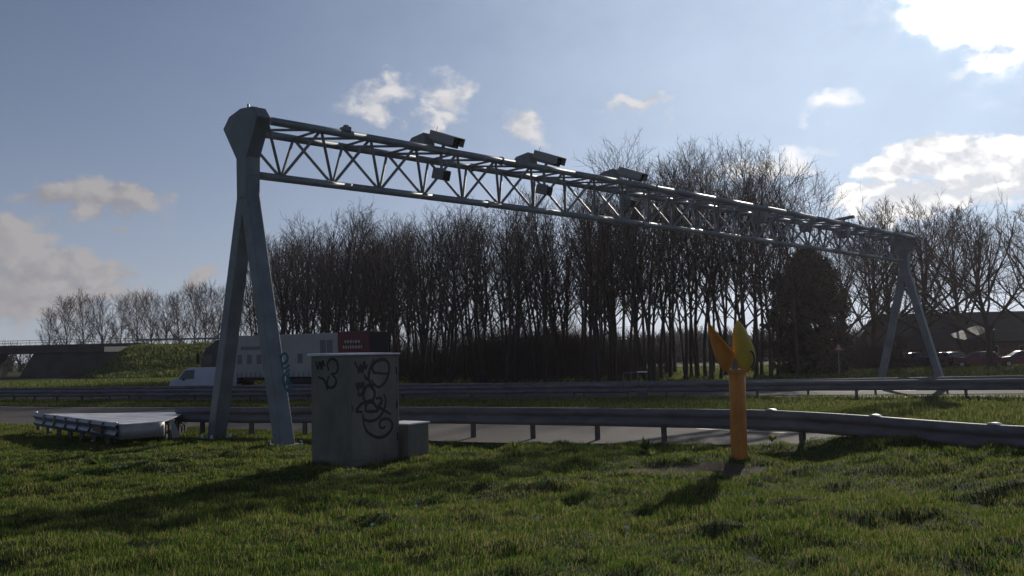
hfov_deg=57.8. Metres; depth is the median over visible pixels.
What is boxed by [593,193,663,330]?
bare tree
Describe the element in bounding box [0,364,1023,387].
verge grass
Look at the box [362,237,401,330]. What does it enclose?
bare tree
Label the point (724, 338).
bare tree
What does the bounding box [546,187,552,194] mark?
flash window
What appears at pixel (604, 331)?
bare tree
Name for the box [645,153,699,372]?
bare tree
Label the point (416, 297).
bare tree
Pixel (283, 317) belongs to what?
bare tree
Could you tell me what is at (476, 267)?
bare tree
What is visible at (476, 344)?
bare tree
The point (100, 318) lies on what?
bare tree
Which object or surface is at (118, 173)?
sky
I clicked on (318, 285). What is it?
bare tree
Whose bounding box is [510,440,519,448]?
weed
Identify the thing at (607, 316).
bare tree
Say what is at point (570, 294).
bare tree
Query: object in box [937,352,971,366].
car
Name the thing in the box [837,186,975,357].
bare tree
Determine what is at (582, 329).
bare tree
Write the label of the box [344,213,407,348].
bare tree
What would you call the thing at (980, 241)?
bare tree
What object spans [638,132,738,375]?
bare tree
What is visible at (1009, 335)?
barn
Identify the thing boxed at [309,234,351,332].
bare tree
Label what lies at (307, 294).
bare tree
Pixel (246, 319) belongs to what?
bare tree
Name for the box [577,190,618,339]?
bare tree
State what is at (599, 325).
bare tree
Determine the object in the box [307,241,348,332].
bare tree
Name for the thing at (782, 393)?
carriageway
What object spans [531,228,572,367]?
bare tree
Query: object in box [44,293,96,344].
bare tree
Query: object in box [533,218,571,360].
bare tree
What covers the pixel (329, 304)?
bare tree
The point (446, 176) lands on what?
flash window
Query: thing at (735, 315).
bare tree
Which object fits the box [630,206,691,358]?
bare tree
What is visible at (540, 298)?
bare tree
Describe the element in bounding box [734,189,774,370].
bare tree
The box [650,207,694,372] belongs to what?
bare tree
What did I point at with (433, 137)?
traffic camera
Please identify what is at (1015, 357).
car
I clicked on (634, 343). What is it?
bare tree
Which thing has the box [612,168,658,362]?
bare tree
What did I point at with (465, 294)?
bare tree
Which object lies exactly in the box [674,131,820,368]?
bare tree
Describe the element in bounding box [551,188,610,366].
bare tree
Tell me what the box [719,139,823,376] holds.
bare tree
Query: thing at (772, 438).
weed
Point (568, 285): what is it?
bare tree
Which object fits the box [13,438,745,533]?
daisies
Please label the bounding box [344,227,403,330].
bare tree
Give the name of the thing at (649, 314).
bare tree
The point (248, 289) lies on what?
bare tree
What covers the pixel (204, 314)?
bare tree
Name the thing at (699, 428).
road lane line
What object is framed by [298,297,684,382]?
undergrowth
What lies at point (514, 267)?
bare tree
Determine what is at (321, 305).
bare tree
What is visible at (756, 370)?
bare tree
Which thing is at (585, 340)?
bare tree
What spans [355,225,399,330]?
bare tree
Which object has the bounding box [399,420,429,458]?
utility cabinet
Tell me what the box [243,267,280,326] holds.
bare tree
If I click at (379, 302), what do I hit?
bare tree
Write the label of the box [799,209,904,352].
bare tree
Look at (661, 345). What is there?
bare tree
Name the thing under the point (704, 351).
bare tree
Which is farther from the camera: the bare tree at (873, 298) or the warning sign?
the bare tree at (873, 298)
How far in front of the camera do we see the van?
61.18 m
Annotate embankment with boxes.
[82,344,210,378]
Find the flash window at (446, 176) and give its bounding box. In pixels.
[443,171,450,179]
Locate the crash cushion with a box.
[33,411,187,444]
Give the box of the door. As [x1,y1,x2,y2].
[978,343,992,351]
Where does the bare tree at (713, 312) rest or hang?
on the ground at (15, 374)
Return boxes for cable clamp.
[339,125,353,138]
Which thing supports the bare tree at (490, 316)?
on the ground at (15, 374)
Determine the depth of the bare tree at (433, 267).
92.29 m
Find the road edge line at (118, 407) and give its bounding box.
[61,407,175,407]
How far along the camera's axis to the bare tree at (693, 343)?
74.83 m
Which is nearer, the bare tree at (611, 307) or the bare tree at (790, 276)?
the bare tree at (790, 276)
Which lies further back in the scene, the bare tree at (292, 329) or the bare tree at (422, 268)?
the bare tree at (292, 329)
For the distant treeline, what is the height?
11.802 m
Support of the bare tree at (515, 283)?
on the ground at (15, 374)
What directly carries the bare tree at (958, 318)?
on the ground at (15, 374)
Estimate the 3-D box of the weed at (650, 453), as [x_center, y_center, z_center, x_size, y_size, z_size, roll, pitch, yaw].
[2.481,2.947,16.454,0.276,0.244,0.378,2,-5,-41]
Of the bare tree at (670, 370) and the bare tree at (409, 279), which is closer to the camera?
the bare tree at (670, 370)
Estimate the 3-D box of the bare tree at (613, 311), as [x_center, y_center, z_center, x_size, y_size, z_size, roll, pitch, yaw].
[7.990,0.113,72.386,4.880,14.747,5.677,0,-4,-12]
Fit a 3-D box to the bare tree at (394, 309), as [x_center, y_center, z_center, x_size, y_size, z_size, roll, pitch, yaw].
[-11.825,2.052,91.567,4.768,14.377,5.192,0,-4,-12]
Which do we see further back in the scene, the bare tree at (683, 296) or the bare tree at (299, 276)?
the bare tree at (299, 276)
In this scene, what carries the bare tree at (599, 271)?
on the ground at (15, 374)
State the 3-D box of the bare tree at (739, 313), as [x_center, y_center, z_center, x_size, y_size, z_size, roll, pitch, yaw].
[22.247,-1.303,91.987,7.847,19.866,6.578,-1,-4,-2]
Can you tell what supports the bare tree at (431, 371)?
on the ground at (15, 374)
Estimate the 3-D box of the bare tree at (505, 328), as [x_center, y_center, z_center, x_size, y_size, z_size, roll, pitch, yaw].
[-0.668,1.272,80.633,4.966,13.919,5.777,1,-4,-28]
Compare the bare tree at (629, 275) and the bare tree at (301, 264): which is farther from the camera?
the bare tree at (301, 264)
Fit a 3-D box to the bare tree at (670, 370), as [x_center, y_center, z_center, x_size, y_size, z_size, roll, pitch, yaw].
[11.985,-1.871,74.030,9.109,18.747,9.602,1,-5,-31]
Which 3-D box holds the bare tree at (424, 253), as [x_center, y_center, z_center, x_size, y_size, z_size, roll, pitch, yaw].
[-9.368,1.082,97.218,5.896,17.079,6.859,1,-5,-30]
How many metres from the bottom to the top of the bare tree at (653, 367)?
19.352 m
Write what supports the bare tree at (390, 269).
on the ground at (15, 374)
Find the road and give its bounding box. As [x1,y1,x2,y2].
[0,406,967,448]
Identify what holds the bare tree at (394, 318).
on the ground at (15, 374)
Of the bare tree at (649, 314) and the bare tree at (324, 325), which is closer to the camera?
the bare tree at (649, 314)
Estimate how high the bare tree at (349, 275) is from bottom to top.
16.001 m
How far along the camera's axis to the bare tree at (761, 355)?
78.06 m
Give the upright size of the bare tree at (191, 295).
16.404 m
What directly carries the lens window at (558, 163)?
in the traffic camera at (536, 156)
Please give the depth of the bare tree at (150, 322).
177.49 m
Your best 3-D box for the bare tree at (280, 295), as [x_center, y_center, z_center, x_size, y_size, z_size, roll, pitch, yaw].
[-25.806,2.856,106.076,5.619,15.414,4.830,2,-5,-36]
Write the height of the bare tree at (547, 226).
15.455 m
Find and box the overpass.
[0,338,141,377]
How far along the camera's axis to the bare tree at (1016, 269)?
102.92 m
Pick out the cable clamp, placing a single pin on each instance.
(347, 132)
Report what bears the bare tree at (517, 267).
on the ground at (15, 374)
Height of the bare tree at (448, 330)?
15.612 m
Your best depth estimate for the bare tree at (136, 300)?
196.12 m
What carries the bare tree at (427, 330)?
on the ground at (15, 374)
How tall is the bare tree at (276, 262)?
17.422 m
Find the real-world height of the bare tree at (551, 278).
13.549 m
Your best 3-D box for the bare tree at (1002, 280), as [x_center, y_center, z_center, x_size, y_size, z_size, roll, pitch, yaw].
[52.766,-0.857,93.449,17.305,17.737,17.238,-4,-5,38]
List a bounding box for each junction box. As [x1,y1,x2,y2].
[751,211,767,223]
[798,220,813,231]
[835,227,849,237]
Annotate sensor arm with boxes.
[834,215,854,221]
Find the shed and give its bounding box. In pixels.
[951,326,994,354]
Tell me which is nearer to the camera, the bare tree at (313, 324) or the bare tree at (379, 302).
the bare tree at (379, 302)
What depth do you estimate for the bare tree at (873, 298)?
95.46 m
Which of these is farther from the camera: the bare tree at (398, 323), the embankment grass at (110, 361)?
the embankment grass at (110, 361)
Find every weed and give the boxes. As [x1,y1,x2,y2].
[90,455,106,464]
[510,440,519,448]
[637,437,653,449]
[639,448,655,458]
[766,433,776,441]
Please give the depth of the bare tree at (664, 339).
90.86 m
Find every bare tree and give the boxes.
[35,308,65,344]
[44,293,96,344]
[63,284,98,343]
[77,292,130,343]
[104,294,138,342]
[118,288,159,342]
[131,285,163,344]
[139,292,189,343]
[160,290,194,343]
[161,280,220,343]
[191,278,222,342]
[195,286,242,341]
[240,264,258,334]
[240,269,257,335]
[240,290,255,335]
[241,235,283,328]
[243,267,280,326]
[243,295,257,335]
[246,237,294,310]
[252,233,321,333]
[265,232,305,334]
[270,229,320,334]
[270,248,294,332]
[272,207,334,333]
[274,245,320,333]
[274,263,301,332]
[275,240,302,333]
[275,244,313,333]
[277,223,318,332]
[277,251,307,333]
[278,235,316,332]
[280,225,329,333]
[288,239,344,333]
[296,211,356,332]
[296,240,339,332]
[296,255,337,332]
[297,246,338,332]
[306,224,345,327]
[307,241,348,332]
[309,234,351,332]
[312,211,386,331]
[319,194,381,332]
[325,206,385,330]
[325,225,366,331]
[327,251,359,331]
[332,215,403,330]
[333,238,367,327]
[334,237,377,330]
[340,262,379,330]
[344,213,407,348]
[344,215,405,354]
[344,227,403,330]
[353,211,428,381]
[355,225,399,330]
[356,237,387,330]
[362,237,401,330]
[364,237,409,347]
[368,246,407,370]
[369,223,421,330]
[373,220,417,354]
[375,249,406,371]
[378,233,445,380]
[386,219,430,379]
[388,217,438,370]
[388,222,429,372]
[388,251,423,336]
[390,221,444,380]
[392,205,460,382]
[392,223,427,378]
[399,235,429,352]
[400,219,443,327]
[403,221,458,376]
[407,209,496,382]
[407,211,461,381]
[413,195,484,380]
[414,220,461,368]
[420,227,489,379]
[421,229,445,340]
[425,237,471,369]
[428,222,458,375]
[433,211,479,359]
[434,237,488,372]
[443,216,501,378]
[444,211,505,379]
[445,211,490,380]
[446,221,501,321]
[451,199,529,382]
[451,209,494,377]
[457,213,516,370]
[463,212,514,376]
[476,230,539,357]
[479,196,542,382]
[485,183,555,379]
[491,212,550,377]
[491,213,544,374]
[493,202,546,382]
[496,245,528,374]
[497,227,531,310]
[498,218,537,373]
[498,219,552,366]
[501,228,568,369]
[505,219,565,370]
[509,183,576,378]
[511,183,571,381]
[511,198,580,377]
[523,203,583,359]
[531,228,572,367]
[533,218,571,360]
[535,239,560,327]
[539,193,587,378]
[546,171,620,380]
[548,230,581,334]
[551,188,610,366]
[551,192,624,381]
[554,227,582,331]
[557,173,626,381]
[557,234,595,370]
[561,165,651,380]
[563,197,630,376]
[567,129,701,380]
[567,234,603,372]
[574,199,619,364]
[575,196,626,371]
[576,228,616,357]
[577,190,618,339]
[583,216,626,374]
[587,160,689,381]
[587,195,628,369]
[591,203,641,380]
[592,188,666,378]
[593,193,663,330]
[601,230,646,375]
[605,190,658,379]
[609,189,676,379]
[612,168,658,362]
[616,166,695,380]
[616,188,653,363]
[618,181,689,372]
[625,148,722,376]
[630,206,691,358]
[631,152,741,380]
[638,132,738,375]
[642,173,697,378]
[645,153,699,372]
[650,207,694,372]
[654,145,748,374]
[654,163,718,375]
[656,141,758,379]
[672,190,723,376]
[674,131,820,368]
[677,159,742,377]
[692,145,813,377]
[692,174,745,344]
[698,197,735,372]
[700,190,748,378]
[705,181,768,376]
[710,179,754,322]
[715,163,813,364]
[716,165,780,324]
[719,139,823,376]
[734,169,797,374]
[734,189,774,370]
[747,146,833,376]
[749,190,817,375]
[759,181,797,369]
[767,162,861,330]
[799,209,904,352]
[825,206,942,350]
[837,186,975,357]
[842,191,1023,333]
[881,176,1023,367]
[903,199,1014,323]
[930,196,1023,322]
[1003,242,1023,305]
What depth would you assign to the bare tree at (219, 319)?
196.62 m
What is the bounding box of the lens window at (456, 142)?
[451,139,459,147]
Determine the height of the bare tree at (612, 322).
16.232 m
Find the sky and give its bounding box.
[0,0,1023,362]
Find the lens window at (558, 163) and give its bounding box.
[554,159,561,165]
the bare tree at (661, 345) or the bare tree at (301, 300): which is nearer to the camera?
the bare tree at (661, 345)
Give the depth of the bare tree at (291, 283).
98.96 m
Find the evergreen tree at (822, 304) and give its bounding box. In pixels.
[759,243,859,374]
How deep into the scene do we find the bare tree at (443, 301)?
84.72 m
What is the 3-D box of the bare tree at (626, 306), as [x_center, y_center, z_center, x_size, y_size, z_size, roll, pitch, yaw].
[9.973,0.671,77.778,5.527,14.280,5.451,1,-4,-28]
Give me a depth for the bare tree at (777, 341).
74.44 m
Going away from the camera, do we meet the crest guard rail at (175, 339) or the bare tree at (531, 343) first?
the bare tree at (531, 343)
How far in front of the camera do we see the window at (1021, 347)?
103.83 m
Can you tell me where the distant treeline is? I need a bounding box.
[3,319,867,372]
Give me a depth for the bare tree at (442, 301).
93.73 m
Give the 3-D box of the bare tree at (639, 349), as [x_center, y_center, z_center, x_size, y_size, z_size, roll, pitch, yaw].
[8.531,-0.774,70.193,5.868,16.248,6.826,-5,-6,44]
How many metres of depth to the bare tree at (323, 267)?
97.76 m
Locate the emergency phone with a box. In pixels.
[708,320,755,459]
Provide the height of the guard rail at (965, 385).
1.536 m
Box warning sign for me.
[834,343,843,372]
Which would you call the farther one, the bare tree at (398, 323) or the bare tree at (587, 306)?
the bare tree at (398, 323)
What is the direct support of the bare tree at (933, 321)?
on the ground at (15, 374)
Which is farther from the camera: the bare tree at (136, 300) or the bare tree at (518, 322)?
the bare tree at (136, 300)
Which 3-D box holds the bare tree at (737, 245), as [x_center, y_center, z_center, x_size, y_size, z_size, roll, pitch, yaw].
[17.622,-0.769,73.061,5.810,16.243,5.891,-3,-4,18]
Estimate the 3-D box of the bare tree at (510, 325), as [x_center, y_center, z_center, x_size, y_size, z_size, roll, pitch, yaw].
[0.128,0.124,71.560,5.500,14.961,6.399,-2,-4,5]
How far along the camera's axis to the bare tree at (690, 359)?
75.39 m
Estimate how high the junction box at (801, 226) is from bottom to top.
0.530 m
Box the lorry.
[196,331,387,384]
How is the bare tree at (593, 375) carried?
on the ground at (15, 374)
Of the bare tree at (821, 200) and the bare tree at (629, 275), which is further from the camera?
the bare tree at (821, 200)
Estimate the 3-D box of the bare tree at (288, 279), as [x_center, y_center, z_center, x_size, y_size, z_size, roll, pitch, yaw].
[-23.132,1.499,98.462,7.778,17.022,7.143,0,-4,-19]
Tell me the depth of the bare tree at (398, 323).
103.54 m
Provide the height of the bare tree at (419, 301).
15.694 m
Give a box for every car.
[897,352,930,366]
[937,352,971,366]
[954,351,1001,366]
[999,351,1023,365]
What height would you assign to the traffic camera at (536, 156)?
1.600 m
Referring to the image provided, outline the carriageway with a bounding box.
[0,390,1023,400]
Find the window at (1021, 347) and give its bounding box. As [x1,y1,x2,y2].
[1019,345,1023,350]
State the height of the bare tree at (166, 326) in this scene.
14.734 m
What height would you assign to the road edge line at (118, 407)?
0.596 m
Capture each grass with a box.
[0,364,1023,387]
[0,393,1023,425]
[84,341,213,377]
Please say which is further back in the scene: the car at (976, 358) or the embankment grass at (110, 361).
the embankment grass at (110, 361)
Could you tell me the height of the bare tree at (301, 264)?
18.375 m
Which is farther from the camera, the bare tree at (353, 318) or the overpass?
the overpass
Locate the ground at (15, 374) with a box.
[0,349,1023,575]
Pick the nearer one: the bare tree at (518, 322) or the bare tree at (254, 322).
the bare tree at (518, 322)
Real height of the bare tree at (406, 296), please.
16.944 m
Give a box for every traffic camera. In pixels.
[408,126,464,180]
[513,149,565,195]
[600,164,648,207]
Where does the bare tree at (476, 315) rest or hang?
on the ground at (15, 374)
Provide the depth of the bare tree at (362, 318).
79.47 m
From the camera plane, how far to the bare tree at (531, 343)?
73.91 m
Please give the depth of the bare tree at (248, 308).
110.08 m
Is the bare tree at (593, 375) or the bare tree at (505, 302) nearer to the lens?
the bare tree at (593, 375)
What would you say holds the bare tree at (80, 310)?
on the ground at (15, 374)
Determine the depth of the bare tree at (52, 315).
177.66 m
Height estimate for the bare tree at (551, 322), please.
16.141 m
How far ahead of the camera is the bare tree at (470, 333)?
74.95 m
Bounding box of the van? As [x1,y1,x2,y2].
[169,367,236,385]
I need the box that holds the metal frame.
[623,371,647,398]
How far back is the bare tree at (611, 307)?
79.42 m
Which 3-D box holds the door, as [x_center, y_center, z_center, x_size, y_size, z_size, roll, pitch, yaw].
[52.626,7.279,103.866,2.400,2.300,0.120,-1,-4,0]
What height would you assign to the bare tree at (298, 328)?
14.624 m
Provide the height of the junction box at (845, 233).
0.530 m
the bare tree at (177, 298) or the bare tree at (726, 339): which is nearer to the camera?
the bare tree at (726, 339)
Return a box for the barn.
[855,311,1023,356]
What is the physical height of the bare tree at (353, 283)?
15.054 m
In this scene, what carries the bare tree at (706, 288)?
on the ground at (15, 374)
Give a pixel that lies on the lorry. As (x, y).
(297, 348)
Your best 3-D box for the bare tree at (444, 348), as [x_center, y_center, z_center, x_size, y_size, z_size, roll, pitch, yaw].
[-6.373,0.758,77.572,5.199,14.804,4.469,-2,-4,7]
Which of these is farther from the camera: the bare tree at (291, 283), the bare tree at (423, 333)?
the bare tree at (291, 283)
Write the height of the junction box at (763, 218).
0.510 m
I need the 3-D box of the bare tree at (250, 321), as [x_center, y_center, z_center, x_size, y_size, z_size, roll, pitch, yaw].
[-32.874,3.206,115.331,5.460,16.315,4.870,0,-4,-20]
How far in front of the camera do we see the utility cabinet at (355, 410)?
17.00 m
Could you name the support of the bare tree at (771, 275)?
on the ground at (15, 374)
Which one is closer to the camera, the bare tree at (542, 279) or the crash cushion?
the crash cushion
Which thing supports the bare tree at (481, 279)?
on the ground at (15, 374)
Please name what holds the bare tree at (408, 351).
on the ground at (15, 374)
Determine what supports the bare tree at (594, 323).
on the ground at (15, 374)
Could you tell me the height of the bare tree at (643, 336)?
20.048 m
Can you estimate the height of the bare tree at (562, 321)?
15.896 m
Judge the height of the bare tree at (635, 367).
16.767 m
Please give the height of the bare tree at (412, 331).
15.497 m
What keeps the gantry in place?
on the ground at (15, 374)
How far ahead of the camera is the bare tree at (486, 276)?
70.69 m
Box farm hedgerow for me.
[845,329,926,368]
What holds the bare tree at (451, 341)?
on the ground at (15, 374)
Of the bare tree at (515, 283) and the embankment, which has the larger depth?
the embankment
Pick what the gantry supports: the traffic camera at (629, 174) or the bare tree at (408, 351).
the traffic camera at (629, 174)
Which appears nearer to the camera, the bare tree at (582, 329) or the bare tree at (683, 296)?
the bare tree at (683, 296)
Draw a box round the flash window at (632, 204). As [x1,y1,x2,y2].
[630,200,635,207]
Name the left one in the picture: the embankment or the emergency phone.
the embankment
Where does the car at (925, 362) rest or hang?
on the ground at (15, 374)
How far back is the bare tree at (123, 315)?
187.05 m
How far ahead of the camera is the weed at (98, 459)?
17.75 m
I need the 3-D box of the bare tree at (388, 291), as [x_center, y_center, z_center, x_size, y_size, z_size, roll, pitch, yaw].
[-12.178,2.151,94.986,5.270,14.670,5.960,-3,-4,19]
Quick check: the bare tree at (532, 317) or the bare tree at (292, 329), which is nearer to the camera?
the bare tree at (532, 317)
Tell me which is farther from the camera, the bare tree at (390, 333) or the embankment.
the embankment
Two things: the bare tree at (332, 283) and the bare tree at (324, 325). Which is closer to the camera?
the bare tree at (332, 283)
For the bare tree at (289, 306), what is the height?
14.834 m
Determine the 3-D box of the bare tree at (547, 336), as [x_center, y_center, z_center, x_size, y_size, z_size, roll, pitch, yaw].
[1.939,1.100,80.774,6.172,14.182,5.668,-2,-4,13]
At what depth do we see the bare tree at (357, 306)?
104.05 m
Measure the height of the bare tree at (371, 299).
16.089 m
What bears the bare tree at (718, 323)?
on the ground at (15, 374)
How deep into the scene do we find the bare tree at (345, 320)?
105.98 m
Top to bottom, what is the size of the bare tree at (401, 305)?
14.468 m
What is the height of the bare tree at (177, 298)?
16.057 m
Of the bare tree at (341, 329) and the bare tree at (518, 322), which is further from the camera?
the bare tree at (341, 329)
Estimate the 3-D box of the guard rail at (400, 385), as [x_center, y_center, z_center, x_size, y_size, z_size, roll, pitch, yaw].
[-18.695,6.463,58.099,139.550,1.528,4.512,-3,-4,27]
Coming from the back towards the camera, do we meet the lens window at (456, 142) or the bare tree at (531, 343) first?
the bare tree at (531, 343)
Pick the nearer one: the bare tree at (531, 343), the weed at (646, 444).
the weed at (646, 444)
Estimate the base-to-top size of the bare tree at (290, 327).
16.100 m
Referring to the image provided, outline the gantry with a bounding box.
[199,104,943,446]
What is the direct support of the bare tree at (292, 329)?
on the ground at (15, 374)
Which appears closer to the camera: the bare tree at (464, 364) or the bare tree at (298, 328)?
the bare tree at (464, 364)
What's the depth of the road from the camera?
22.77 m
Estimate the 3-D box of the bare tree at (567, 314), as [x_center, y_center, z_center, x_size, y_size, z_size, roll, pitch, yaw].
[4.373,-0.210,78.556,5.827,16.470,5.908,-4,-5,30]
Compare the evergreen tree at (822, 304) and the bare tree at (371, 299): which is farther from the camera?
the bare tree at (371, 299)
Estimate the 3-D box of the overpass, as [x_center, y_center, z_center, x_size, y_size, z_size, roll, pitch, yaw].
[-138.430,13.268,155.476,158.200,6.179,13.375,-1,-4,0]
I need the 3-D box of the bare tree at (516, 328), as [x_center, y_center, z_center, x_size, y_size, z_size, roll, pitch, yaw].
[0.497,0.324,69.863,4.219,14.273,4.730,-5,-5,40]
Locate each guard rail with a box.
[0,375,1023,397]
[0,379,1023,400]
[136,332,521,343]
[175,407,1023,448]
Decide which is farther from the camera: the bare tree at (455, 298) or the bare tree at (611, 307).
the bare tree at (611, 307)
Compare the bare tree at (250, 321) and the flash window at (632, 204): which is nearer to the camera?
the flash window at (632, 204)
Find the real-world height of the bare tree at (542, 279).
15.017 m
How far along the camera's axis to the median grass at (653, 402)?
34.86 m
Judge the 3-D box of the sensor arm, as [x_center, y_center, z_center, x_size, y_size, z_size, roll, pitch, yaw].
[15.746,-3.207,44.080,1.003,0.394,0.300,-4,-5,35]
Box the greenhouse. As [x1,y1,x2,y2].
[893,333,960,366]
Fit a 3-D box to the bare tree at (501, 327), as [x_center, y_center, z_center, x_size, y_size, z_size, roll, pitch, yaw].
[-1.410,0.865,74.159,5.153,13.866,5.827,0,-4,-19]
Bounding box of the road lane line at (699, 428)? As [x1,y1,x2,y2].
[75,412,782,432]
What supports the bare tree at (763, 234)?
on the ground at (15, 374)
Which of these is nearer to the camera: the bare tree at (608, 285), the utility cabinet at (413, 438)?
the utility cabinet at (413, 438)
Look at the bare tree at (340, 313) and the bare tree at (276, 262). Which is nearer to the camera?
the bare tree at (340, 313)
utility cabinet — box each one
[307,353,399,467]
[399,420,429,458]
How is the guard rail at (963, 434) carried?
on the ground at (15, 374)
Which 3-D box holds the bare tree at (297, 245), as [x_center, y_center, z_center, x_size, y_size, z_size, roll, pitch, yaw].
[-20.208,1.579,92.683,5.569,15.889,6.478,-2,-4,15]

